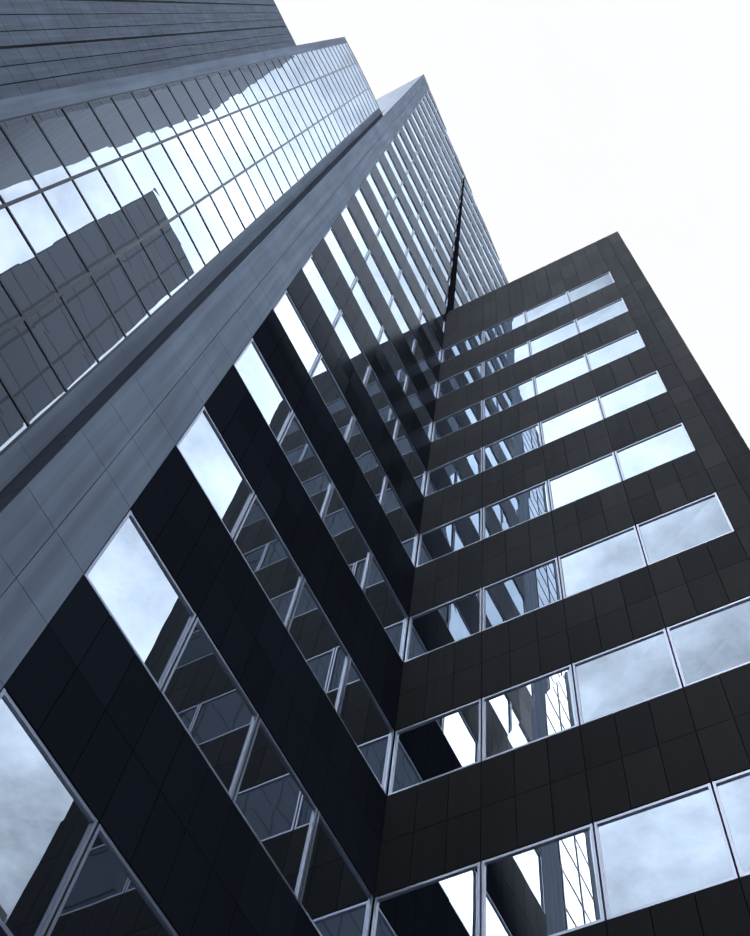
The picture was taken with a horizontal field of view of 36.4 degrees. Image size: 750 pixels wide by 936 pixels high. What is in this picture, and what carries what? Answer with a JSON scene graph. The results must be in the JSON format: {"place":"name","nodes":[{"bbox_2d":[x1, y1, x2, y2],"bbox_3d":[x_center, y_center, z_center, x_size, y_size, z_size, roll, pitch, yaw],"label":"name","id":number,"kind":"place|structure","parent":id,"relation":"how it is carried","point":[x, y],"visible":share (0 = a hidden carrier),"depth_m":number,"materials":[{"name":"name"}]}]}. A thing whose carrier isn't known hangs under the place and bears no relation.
{"place":"outdoors","nodes":[
{"label":"outdoors","id":0,"kind":"place"},
{"bbox_2d":[0,0,295,98],"bbox_3d":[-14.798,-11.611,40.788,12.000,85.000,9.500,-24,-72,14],"label":"tower","id":1,"kind":"structure","parent":0,"point":[47,45],"depth_m":42.34,"materials":[{"name":"stone"}]},
{"bbox_2d":[274,0,749,448],"label":"sky","id":2,"kind":"structure","parent":0,"point":[571,125],"materials":[{"name":"white"}]},
{"label":"ground","id":3,"kind":"structure","parent":0,"visible":0},
{"bbox_2d":[0,37,381,491],"bbox_3d":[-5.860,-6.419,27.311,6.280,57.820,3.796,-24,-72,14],"label":"facade","id":4,"kind":"structure","parent":3,"relation":"on","point":[139,213],"depth_m":18.07,"materials":[{"name":"glass"}]},
{"bbox_2d":[0,74,508,935],"bbox_3d":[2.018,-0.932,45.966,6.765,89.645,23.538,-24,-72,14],"label":"tower","id":5,"kind":"structure","parent":3,"relation":"on","point":[212,494],"depth_m":14.46,"materials":[{"name":"stone"}]},
{"bbox_3d":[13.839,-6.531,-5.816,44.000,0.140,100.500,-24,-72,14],"label":"plaza pavement","id":6,"kind":"structure","parent":0,"visible":0},
{"bbox_2d":[371,231,749,935],"bbox_3d":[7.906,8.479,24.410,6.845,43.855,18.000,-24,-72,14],"label":"wing","id":7,"kind":"structure","parent":6,"relation":"on","point":[571,753],"depth_m":17.84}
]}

